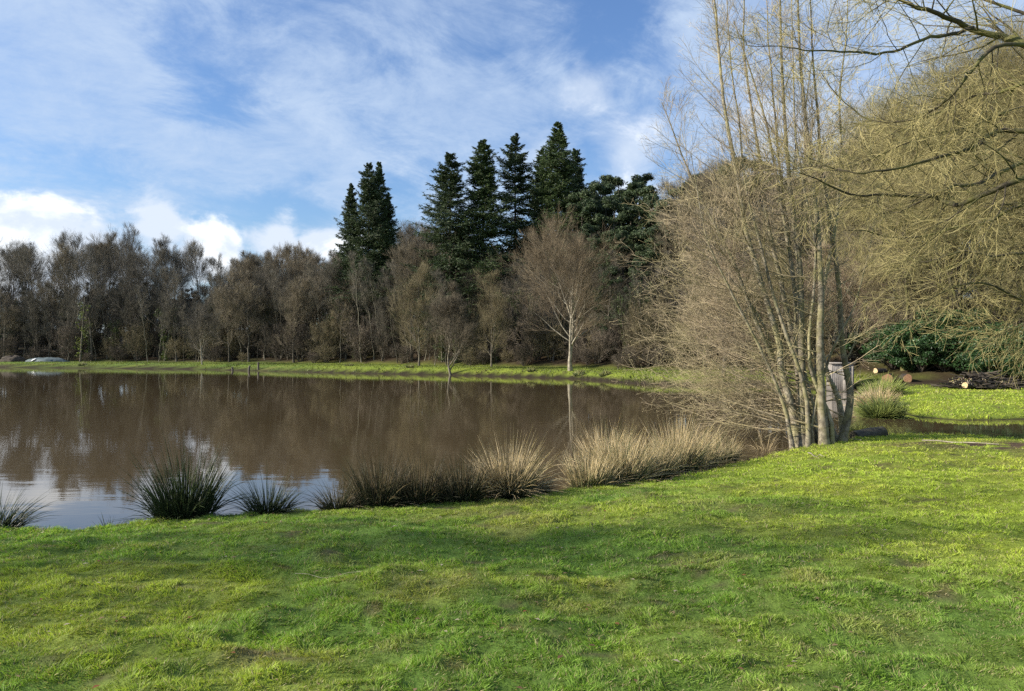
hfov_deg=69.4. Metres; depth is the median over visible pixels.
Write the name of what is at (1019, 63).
mossy tree
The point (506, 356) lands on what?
shrub
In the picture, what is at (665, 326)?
bare tree
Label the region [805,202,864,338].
bare tree
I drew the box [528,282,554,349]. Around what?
thicket tree
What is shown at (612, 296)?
ivy clad tree
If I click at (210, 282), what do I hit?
slender tree
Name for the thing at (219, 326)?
bare tree
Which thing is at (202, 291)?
bare tree
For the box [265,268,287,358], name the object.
slender tree
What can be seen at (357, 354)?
shrub
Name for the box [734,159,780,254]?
bare tree
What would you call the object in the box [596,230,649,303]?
pine tree
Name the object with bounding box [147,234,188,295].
bare tree
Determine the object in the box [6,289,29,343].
thicket tree
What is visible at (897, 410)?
rush tussock
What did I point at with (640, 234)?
pine tree
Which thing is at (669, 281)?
thicket tree
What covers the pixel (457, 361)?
ivy clad tree
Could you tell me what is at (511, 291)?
thicket tree
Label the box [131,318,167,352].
evergreen bush
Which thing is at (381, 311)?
bare tree
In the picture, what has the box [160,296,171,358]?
slender tree
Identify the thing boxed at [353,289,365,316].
slender tree
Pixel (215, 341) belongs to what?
tall shrub
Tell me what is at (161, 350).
shrub
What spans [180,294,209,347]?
thicket tree
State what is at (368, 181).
fir tree
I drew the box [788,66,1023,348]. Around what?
mossy tree
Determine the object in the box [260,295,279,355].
ivy clad tree
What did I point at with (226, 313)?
ivy clad tree
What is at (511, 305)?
ivy clad tree
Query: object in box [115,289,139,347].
ivy clad tree
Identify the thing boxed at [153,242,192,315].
bare tree
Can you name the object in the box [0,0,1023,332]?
sky
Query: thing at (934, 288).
thicket tree
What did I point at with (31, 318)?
bare tree
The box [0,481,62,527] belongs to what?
rush tussock
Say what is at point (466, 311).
bare tree
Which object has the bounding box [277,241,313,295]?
bare tree
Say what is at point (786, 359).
shrub
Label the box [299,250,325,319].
bare tree
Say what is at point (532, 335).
bare tree
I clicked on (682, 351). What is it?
shrub
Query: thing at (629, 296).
bare tree
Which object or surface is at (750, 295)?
bare tree
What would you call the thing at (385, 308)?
thicket tree
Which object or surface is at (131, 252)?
bare tree
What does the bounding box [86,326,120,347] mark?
evergreen bush
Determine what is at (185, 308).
bare tree
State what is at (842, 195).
bare tree
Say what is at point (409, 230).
bare tree
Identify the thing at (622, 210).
pine tree
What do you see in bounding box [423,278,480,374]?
young alder
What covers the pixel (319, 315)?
thicket tree
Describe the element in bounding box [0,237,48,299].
bare tree
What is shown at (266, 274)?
bare tree
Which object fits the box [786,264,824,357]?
bare tree
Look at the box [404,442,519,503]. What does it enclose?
rush tussock
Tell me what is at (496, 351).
shrub
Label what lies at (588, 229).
pine tree
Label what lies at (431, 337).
tall shrub
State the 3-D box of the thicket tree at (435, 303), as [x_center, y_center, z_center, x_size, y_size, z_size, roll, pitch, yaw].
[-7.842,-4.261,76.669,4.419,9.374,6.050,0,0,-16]
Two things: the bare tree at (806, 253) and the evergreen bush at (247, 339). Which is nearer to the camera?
the bare tree at (806, 253)
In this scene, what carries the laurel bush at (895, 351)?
on the ground at (700, 576)
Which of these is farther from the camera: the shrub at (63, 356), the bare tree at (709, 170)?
the shrub at (63, 356)
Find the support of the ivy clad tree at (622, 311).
on the ground at (700, 576)
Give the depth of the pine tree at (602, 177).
84.38 m
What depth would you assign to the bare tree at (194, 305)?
89.39 m
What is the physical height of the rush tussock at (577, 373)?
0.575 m
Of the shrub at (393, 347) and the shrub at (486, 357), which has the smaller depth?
the shrub at (486, 357)
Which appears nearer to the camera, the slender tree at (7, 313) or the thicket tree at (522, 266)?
the thicket tree at (522, 266)
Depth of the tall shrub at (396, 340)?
77.47 m
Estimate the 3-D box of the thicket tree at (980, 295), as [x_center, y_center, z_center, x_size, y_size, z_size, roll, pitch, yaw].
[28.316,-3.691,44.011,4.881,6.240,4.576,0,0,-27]
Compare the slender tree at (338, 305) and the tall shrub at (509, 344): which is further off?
the slender tree at (338, 305)
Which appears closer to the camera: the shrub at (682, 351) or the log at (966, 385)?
the log at (966, 385)
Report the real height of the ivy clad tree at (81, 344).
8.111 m
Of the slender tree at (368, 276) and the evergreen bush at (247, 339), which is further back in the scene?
the evergreen bush at (247, 339)
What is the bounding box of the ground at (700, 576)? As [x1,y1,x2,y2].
[0,300,1023,690]
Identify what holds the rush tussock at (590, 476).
on the ground at (700, 576)
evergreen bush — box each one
[0,328,23,348]
[30,336,60,351]
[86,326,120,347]
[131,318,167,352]
[148,327,184,350]
[234,330,266,347]
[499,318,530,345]
[564,313,620,346]
[592,315,650,345]
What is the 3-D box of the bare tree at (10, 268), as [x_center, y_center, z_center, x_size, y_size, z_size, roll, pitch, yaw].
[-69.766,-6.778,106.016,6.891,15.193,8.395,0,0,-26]
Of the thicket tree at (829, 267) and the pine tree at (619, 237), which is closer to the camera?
the thicket tree at (829, 267)
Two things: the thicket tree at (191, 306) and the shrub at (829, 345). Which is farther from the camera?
the thicket tree at (191, 306)
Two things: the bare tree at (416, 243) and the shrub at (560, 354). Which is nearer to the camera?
the shrub at (560, 354)
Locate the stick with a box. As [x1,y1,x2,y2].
[922,440,994,443]
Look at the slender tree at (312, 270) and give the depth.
81.21 m
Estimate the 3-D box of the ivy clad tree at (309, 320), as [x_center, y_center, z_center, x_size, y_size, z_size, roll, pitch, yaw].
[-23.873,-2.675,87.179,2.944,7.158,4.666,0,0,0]
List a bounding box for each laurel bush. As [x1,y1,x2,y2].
[831,315,898,361]
[861,328,923,369]
[879,320,961,371]
[895,306,992,371]
[932,317,1009,371]
[954,336,1023,377]
[964,322,1023,382]
[997,334,1023,377]
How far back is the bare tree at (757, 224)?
59.34 m
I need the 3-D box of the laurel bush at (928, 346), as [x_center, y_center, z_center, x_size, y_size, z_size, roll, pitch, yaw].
[21.787,-0.288,37.020,4.966,3.316,4.671,0,0,-7]
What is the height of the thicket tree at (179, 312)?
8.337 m
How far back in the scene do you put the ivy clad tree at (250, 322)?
89.03 m
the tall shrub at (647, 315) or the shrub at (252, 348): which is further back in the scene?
the shrub at (252, 348)
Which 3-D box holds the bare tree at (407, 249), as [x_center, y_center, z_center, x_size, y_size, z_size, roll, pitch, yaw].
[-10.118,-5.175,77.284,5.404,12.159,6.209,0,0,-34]
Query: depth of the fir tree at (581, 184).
81.54 m
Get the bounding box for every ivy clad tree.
[0,285,20,351]
[15,285,49,355]
[39,303,54,353]
[43,289,80,355]
[74,297,92,361]
[79,308,103,359]
[102,312,125,359]
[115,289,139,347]
[135,301,155,356]
[141,291,187,360]
[179,311,194,358]
[197,283,218,352]
[212,278,245,353]
[243,308,256,355]
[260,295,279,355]
[281,301,297,357]
[301,298,318,349]
[347,304,363,358]
[360,299,388,354]
[388,302,405,356]
[402,277,419,350]
[408,260,439,350]
[429,296,449,361]
[442,298,470,363]
[457,273,484,353]
[474,281,511,360]
[500,273,537,350]
[519,284,550,355]
[539,251,568,352]
[561,279,584,349]
[578,288,592,350]
[602,274,624,349]
[604,281,646,358]
[624,269,666,334]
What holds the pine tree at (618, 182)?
on the ground at (700, 576)
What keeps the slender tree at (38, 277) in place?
on the ground at (700, 576)
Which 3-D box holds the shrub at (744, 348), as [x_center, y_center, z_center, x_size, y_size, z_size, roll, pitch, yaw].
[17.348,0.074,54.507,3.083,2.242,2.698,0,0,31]
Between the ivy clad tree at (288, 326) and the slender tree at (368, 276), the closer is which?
the slender tree at (368, 276)
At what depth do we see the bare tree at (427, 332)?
72.64 m
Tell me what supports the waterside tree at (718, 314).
on the ground at (700, 576)
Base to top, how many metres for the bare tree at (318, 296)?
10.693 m
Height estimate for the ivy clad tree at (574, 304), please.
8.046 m
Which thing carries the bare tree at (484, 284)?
on the ground at (700, 576)
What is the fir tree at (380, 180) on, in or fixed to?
on the ground at (700, 576)
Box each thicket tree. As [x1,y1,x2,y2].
[5,306,30,354]
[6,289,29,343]
[21,290,57,354]
[36,288,77,352]
[80,281,103,316]
[80,294,110,354]
[101,282,122,333]
[106,282,141,350]
[132,280,174,355]
[160,293,187,348]
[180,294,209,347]
[180,298,197,318]
[193,290,238,339]
[220,310,244,351]
[270,276,308,341]
[308,281,326,330]
[320,280,341,341]
[347,306,370,351]
[369,271,401,351]
[420,258,448,336]
[446,263,474,304]
[456,253,489,345]
[499,281,523,340]
[510,264,551,350]
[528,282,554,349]
[539,256,594,347]
[559,256,621,331]
[582,250,632,326]
[633,251,670,314]
[635,251,681,332]
[643,250,677,324]
[653,245,709,339]
[717,230,747,259]
[723,249,749,330]
[739,256,785,347]
[752,219,803,348]
[805,212,849,348]
[825,241,868,329]
[846,234,916,357]
[876,232,981,326]
[880,232,990,324]
[922,237,982,312]
[954,221,1023,328]
[958,221,1023,327]
[964,235,1018,324]
[970,247,1023,321]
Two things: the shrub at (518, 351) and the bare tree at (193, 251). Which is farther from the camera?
the bare tree at (193, 251)
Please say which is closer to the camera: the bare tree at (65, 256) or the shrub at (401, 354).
the shrub at (401, 354)
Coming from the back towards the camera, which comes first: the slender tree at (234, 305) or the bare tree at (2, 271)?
the bare tree at (2, 271)
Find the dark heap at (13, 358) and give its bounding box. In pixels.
[0,355,26,361]
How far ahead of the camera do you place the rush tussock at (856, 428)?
17.32 m
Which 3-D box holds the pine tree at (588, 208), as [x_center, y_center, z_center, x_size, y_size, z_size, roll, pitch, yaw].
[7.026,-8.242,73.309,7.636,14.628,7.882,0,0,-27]
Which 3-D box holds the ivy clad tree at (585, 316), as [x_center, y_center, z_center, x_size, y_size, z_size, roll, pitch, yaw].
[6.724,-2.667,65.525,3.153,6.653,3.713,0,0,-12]
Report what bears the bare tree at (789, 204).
on the ground at (700, 576)
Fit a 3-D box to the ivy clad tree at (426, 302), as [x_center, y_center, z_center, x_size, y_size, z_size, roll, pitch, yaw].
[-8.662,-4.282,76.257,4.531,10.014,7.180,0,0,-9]
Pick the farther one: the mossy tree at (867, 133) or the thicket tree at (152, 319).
the thicket tree at (152, 319)
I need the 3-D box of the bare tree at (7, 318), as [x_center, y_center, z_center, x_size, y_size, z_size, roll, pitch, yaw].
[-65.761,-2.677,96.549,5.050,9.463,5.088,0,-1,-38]
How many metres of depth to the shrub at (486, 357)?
66.87 m
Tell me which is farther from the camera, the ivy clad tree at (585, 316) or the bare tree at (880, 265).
the ivy clad tree at (585, 316)
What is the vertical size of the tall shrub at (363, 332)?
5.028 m
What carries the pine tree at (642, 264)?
on the ground at (700, 576)
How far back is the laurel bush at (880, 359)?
38.88 m
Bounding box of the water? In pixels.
[0,367,1023,530]
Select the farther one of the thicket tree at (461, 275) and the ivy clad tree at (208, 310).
the ivy clad tree at (208, 310)
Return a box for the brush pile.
[929,369,1023,389]
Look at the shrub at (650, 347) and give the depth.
58.53 m
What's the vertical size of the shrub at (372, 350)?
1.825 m
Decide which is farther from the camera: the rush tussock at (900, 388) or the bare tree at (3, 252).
the bare tree at (3, 252)
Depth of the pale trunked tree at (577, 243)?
50.84 m
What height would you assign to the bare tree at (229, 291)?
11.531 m
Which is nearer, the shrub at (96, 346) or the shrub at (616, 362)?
the shrub at (616, 362)
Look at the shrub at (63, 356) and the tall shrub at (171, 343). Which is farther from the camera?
the shrub at (63, 356)
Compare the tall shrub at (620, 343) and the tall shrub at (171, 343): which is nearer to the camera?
the tall shrub at (620, 343)
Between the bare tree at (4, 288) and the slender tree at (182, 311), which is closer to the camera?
the slender tree at (182, 311)
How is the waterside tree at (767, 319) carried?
on the ground at (700, 576)
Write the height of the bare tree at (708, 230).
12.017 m
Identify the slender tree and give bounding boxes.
[4,299,14,342]
[14,296,29,356]
[24,271,46,352]
[31,278,51,356]
[56,268,77,358]
[64,282,87,359]
[83,301,96,360]
[87,263,107,358]
[132,286,151,361]
[132,303,147,328]
[156,306,171,361]
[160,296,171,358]
[179,303,187,361]
[196,295,213,361]
[205,272,222,360]
[208,273,227,342]
[223,284,240,346]
[226,267,243,346]
[248,270,268,359]
[255,287,270,357]
[264,281,283,356]
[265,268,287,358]
[301,291,315,360]
[303,260,326,359]
[335,296,347,362]
[346,251,367,361]
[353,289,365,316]
[354,267,374,359]
[360,257,384,358]
[376,268,399,362]
[384,259,411,362]
[423,268,446,360]
[428,267,448,364]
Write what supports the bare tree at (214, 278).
on the ground at (700, 576)
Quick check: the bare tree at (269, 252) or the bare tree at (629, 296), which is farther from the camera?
the bare tree at (269, 252)
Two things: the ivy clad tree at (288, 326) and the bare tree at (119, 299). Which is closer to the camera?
the ivy clad tree at (288, 326)
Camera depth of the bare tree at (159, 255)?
94.75 m
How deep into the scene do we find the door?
36.54 m
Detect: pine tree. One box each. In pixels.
[561,189,604,276]
[572,223,607,340]
[583,174,626,229]
[584,196,656,279]
[586,183,622,250]
[591,266,629,342]
[596,176,626,232]
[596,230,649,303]
[604,181,656,276]
[610,261,666,326]
[616,172,659,237]
[617,185,680,284]
[618,195,679,286]
[632,227,674,342]
[650,186,688,327]
[670,173,703,322]
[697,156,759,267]
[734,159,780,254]
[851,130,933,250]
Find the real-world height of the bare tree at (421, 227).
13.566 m
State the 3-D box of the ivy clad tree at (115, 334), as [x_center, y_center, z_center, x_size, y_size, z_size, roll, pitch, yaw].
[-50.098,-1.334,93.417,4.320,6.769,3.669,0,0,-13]
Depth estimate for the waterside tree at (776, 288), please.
42.09 m
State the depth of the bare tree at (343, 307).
80.51 m
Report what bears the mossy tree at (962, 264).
on the ground at (700, 576)
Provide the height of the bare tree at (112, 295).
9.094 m
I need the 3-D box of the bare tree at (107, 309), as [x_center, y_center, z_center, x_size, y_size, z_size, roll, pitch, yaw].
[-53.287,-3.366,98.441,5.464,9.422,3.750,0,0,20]
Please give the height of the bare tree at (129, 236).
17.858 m
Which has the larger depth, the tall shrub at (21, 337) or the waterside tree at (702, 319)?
the tall shrub at (21, 337)
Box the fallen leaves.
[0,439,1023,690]
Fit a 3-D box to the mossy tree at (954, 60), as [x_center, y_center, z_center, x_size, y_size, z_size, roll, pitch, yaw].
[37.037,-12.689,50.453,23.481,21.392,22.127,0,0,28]
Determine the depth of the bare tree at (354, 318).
80.41 m
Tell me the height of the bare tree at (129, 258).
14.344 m
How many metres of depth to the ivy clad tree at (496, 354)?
67.63 m
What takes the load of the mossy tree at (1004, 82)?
on the ground at (700, 576)
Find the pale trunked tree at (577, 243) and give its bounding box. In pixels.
[488,204,631,370]
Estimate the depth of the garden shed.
36.58 m
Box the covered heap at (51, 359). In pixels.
[26,357,69,361]
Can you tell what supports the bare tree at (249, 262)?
on the ground at (700, 576)
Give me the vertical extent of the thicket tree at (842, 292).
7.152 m
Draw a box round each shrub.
[0,337,19,358]
[16,323,43,354]
[24,352,38,358]
[28,330,56,355]
[28,344,48,357]
[43,319,87,360]
[50,351,60,357]
[60,349,76,360]
[69,318,109,356]
[78,352,96,361]
[93,343,108,355]
[100,333,123,360]
[107,345,132,361]
[117,319,157,360]
[144,325,171,356]
[154,342,182,357]
[162,336,184,359]
[180,313,237,360]
[181,342,202,358]
[182,328,206,357]
[202,345,221,361]
[215,345,235,359]
[220,332,242,359]
[232,337,261,356]
[237,352,249,361]
[239,321,263,356]
[255,342,277,357]
[260,319,300,360]
[271,317,321,361]
[303,316,345,360]
[307,350,320,362]
[313,341,338,362]
[316,310,354,357]
[337,346,352,357]
[340,314,389,359]
[350,348,367,361]
[362,344,382,355]
[372,331,392,358]
[378,319,409,355]
[384,341,401,357]
[388,344,415,363]
[398,317,436,355]
[420,345,430,356]
[422,339,448,358]
[429,325,462,359]
[456,343,483,364]
[458,326,476,353]
[468,308,501,357]
[472,350,492,364]
[482,327,524,355]
[484,346,502,358]
[500,299,564,360]
[500,348,515,362]
[509,342,538,365]
[525,312,568,360]
[555,349,567,358]
[558,318,595,359]
[563,349,578,362]
[573,347,597,364]
[574,326,623,363]
[581,334,613,360]
[598,319,626,356]
[609,355,631,368]
[615,344,651,368]
[620,287,680,365]
[621,317,648,350]
[624,339,658,362]
[645,344,668,365]
[651,339,695,365]
[662,339,703,368]
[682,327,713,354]
[707,337,734,354]
[730,337,757,357]
[767,353,793,368]
[824,341,835,356]
[826,356,851,361]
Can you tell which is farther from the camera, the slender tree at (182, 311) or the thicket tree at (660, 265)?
the slender tree at (182, 311)
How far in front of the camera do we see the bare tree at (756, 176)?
77.22 m
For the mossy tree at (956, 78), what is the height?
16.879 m
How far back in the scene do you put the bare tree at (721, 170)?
66.16 m
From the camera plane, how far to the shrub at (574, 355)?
62.37 m
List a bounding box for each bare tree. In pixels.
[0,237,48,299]
[0,238,12,286]
[0,242,55,309]
[0,243,20,298]
[0,283,18,306]
[0,289,29,356]
[1,245,50,327]
[11,307,28,354]
[14,291,45,352]
[19,282,39,349]
[32,243,100,328]
[35,248,64,323]
[37,277,67,356]
[40,228,101,295]
[56,291,85,359]
[58,243,121,360]
[69,242,124,297]
[81,230,132,342]
[83,243,119,290]
[95,221,152,316]
[97,285,115,354]
[102,288,140,323]
[103,283,134,354]
[107,260,148,359]
[108,246,163,354]
[111,236,150,286]
[128,245,187,356]
[140,263,188,357]
[145,283,157,312]
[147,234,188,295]
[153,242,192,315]
[156,267,189,361]
[159,305,181,340]
[172,249,198,298]
[176,237,215,307]
[176,306,187,353]
[181,297,224,364]
[185,298,202,359]
[191,284,212,302]
[193,274,248,354]
[204,254,229,307]
[207,310,233,361]
[209,266,252,361]
[221,281,273,361]
[222,260,239,325]
[226,256,241,267]
[229,249,271,353]
[229,253,261,321]
[242,279,288,357]
[249,261,278,355]
[259,244,292,287]
[262,249,289,286]
[263,254,312,352]
[267,264,300,356]
[269,275,318,362]
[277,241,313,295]
[286,245,321,303]
[288,265,336,352]
[294,252,326,318]
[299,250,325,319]
[305,257,342,353]
[316,260,348,357]
[321,250,338,276]
[321,275,363,340]
[324,292,362,358]
[348,311,367,346]
[363,296,395,360]
[365,298,379,352]
[370,278,413,332]
[383,240,431,352]
[386,256,439,365]
[388,242,440,360]
[394,227,421,319]
[395,218,421,324]
[400,237,445,300]
[406,222,447,269]
[409,240,439,279]
[422,306,435,359]
[461,298,471,337]
[464,260,507,347]
[473,268,514,365]
[495,258,536,335]
[502,313,515,353]
[520,320,541,361]
[537,310,566,361]
[563,313,582,338]
[587,312,612,354]
[621,283,644,319]
[623,312,641,356]
[650,313,670,363]
[651,203,721,339]
[656,173,730,221]
[657,285,681,337]
[664,165,728,330]
[671,260,719,356]
[683,204,732,267]
[691,160,741,195]
[691,179,768,257]
[694,249,744,359]
[706,154,755,228]
[724,256,767,357]
[740,205,797,339]
[740,207,771,263]
[743,160,777,202]
[752,174,832,325]
[756,177,785,207]
[762,254,813,358]
[771,222,811,348]
[779,208,825,339]
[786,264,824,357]
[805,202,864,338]
[811,149,872,314]
[826,252,873,361]
[827,219,917,328]
[834,178,927,339]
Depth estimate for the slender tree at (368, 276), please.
77.46 m
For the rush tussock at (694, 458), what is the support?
on the ground at (700, 576)
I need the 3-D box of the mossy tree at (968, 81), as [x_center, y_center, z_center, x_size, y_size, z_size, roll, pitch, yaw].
[31.890,-11.097,50.811,14.536,18.328,15.138,0,0,-21]
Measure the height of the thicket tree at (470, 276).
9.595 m
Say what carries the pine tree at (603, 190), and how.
on the ground at (700, 576)
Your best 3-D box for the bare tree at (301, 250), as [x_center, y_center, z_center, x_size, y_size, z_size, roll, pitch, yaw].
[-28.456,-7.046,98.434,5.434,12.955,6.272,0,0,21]
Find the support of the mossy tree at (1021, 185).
on the ground at (700, 576)
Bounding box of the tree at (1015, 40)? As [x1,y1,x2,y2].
[701,0,1023,390]
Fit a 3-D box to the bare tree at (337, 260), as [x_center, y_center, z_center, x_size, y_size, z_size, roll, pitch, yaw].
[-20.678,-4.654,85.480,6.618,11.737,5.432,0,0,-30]
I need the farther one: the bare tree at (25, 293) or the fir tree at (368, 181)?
the bare tree at (25, 293)
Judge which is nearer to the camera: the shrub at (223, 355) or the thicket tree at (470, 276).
the thicket tree at (470, 276)
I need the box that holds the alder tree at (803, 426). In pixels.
[610,0,925,447]
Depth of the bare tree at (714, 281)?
55.49 m
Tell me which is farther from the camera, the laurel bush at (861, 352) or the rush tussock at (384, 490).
the laurel bush at (861, 352)
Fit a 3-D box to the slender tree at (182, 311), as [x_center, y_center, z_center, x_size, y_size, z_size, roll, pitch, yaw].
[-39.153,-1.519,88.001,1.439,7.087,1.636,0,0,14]
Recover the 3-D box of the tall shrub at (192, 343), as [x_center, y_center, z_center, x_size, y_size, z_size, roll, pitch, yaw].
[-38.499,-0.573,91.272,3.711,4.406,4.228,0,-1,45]
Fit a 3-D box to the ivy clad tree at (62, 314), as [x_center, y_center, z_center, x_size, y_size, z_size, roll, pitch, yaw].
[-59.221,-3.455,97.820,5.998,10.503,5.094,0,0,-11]
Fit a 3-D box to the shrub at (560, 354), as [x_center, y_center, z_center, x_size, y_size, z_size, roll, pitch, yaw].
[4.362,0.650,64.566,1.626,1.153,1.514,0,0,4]
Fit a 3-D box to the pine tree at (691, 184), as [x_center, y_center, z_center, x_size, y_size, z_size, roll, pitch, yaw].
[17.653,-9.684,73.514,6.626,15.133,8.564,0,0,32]
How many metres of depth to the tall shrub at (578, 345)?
62.59 m
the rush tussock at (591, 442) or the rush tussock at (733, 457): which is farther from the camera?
the rush tussock at (733, 457)
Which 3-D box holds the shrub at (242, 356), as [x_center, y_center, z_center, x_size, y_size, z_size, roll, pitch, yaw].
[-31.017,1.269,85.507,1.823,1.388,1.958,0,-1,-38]
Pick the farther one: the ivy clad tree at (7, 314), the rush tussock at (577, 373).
the ivy clad tree at (7, 314)
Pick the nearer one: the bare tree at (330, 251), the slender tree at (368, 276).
the slender tree at (368, 276)
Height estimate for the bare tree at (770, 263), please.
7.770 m
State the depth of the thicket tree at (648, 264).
63.82 m
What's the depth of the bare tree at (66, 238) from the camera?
103.19 m
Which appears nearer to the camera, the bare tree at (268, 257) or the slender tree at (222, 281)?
the slender tree at (222, 281)
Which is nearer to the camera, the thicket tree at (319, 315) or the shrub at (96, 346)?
the thicket tree at (319, 315)
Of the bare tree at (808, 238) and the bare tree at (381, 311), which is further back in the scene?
the bare tree at (381, 311)
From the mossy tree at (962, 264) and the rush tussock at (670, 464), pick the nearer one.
the rush tussock at (670, 464)
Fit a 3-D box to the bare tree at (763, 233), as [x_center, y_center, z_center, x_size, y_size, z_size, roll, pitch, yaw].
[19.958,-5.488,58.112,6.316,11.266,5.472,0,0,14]
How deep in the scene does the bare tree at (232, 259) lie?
109.26 m
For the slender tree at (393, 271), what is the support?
on the ground at (700, 576)
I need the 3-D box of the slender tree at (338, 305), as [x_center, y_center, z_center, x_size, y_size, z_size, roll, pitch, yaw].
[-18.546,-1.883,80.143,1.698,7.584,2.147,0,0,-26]
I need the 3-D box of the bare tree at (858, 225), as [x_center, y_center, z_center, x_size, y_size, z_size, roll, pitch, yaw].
[22.834,-5.391,45.656,5.877,10.667,5.921,0,0,36]
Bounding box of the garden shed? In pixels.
[826,362,855,388]
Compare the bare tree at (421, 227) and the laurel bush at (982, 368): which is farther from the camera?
the bare tree at (421, 227)
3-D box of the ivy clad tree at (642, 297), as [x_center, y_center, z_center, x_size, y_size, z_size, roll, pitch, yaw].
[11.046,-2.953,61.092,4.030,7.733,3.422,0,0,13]
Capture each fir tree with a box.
[312,183,365,351]
[324,162,399,345]
[333,161,404,340]
[374,193,415,312]
[379,152,510,348]
[426,139,525,331]
[466,133,555,334]
[501,121,593,317]
[518,148,555,268]
[558,148,601,231]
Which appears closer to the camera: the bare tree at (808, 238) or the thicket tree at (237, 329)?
the bare tree at (808, 238)
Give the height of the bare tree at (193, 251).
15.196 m
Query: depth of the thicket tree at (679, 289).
60.54 m
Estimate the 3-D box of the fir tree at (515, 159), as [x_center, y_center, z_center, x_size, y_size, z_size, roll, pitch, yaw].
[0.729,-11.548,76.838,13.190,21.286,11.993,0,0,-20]
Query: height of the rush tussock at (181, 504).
1.133 m
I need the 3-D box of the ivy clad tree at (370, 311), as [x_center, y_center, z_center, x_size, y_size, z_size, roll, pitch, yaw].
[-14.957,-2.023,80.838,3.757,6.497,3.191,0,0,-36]
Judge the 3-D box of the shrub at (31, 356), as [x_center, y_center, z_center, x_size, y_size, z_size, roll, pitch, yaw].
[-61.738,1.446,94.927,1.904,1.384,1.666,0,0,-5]
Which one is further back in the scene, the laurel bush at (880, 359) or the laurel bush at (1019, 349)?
the laurel bush at (880, 359)
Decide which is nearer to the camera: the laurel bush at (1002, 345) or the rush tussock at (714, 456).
the rush tussock at (714, 456)
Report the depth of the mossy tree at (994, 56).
43.10 m
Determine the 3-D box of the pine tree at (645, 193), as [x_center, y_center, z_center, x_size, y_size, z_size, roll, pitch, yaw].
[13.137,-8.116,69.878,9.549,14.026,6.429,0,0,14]
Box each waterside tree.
[666,272,748,373]
[677,237,791,374]
[679,259,769,377]
[730,243,845,371]
[770,241,877,372]
[805,245,893,361]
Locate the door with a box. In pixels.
[843,366,850,388]
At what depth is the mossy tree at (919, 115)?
44.05 m
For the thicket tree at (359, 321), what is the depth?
82.08 m
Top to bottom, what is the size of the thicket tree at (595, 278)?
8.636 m
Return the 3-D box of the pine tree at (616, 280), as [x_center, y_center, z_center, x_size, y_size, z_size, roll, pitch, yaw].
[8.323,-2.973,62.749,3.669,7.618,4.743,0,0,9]
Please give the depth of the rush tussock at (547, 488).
9.21 m
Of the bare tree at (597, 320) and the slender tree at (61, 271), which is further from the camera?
the slender tree at (61, 271)
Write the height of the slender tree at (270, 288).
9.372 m
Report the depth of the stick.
13.56 m
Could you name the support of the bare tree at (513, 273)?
on the ground at (700, 576)
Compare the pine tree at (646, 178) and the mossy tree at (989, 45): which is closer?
the mossy tree at (989, 45)
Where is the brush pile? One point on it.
(983, 380)
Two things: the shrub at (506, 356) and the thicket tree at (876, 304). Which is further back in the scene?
the shrub at (506, 356)
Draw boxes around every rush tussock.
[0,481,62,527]
[92,512,128,526]
[100,425,253,527]
[218,465,321,516]
[300,472,372,510]
[319,437,433,512]
[361,446,480,507]
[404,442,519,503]
[451,426,567,500]
[526,366,536,371]
[527,467,562,494]
[549,434,639,489]
[560,412,652,470]
[571,369,585,375]
[577,419,681,485]
[597,369,611,376]
[618,429,701,480]
[639,398,738,472]
[671,420,738,464]
[699,429,749,461]
[749,427,779,450]
[844,381,909,407]
[849,417,873,431]
[852,390,917,419]
[855,371,913,396]
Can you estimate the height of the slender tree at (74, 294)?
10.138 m
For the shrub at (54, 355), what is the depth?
96.54 m
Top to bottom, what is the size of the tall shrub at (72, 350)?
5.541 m
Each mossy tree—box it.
[755,83,1023,318]
[775,126,1000,315]
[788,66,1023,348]
[791,81,999,322]
[798,163,1016,370]
[816,75,924,317]
[820,27,1022,249]
[838,18,1020,308]
[839,0,1023,325]
[846,65,1023,264]
[847,47,1023,322]
[850,140,1023,371]
[870,0,1023,313]
[889,6,1023,239]
[906,30,1023,321]
[906,110,1023,305]
[922,76,1023,280]
[951,126,1023,278]
[962,17,1023,262]
[971,54,1023,245]
[979,69,1023,230]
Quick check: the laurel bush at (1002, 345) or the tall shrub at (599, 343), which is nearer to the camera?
the laurel bush at (1002, 345)
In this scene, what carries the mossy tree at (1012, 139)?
on the ground at (700, 576)
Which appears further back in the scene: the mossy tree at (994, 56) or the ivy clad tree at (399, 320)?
the ivy clad tree at (399, 320)
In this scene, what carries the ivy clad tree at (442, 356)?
on the ground at (700, 576)
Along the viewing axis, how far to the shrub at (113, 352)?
91.49 m
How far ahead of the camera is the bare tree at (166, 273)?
93.52 m
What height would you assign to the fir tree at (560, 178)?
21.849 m
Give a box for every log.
[873,368,887,372]
[882,373,893,383]
[899,373,911,381]
[962,382,978,387]
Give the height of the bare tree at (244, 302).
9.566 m
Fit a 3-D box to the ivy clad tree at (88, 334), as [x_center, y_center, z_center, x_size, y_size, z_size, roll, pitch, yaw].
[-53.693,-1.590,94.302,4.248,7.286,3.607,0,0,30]
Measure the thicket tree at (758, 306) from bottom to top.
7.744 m
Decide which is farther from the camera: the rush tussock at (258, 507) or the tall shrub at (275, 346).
the tall shrub at (275, 346)
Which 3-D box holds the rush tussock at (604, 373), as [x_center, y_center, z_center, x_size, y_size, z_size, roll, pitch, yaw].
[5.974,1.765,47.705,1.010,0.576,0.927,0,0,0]
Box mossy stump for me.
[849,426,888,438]
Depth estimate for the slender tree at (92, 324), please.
93.68 m
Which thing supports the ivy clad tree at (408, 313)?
on the ground at (700, 576)

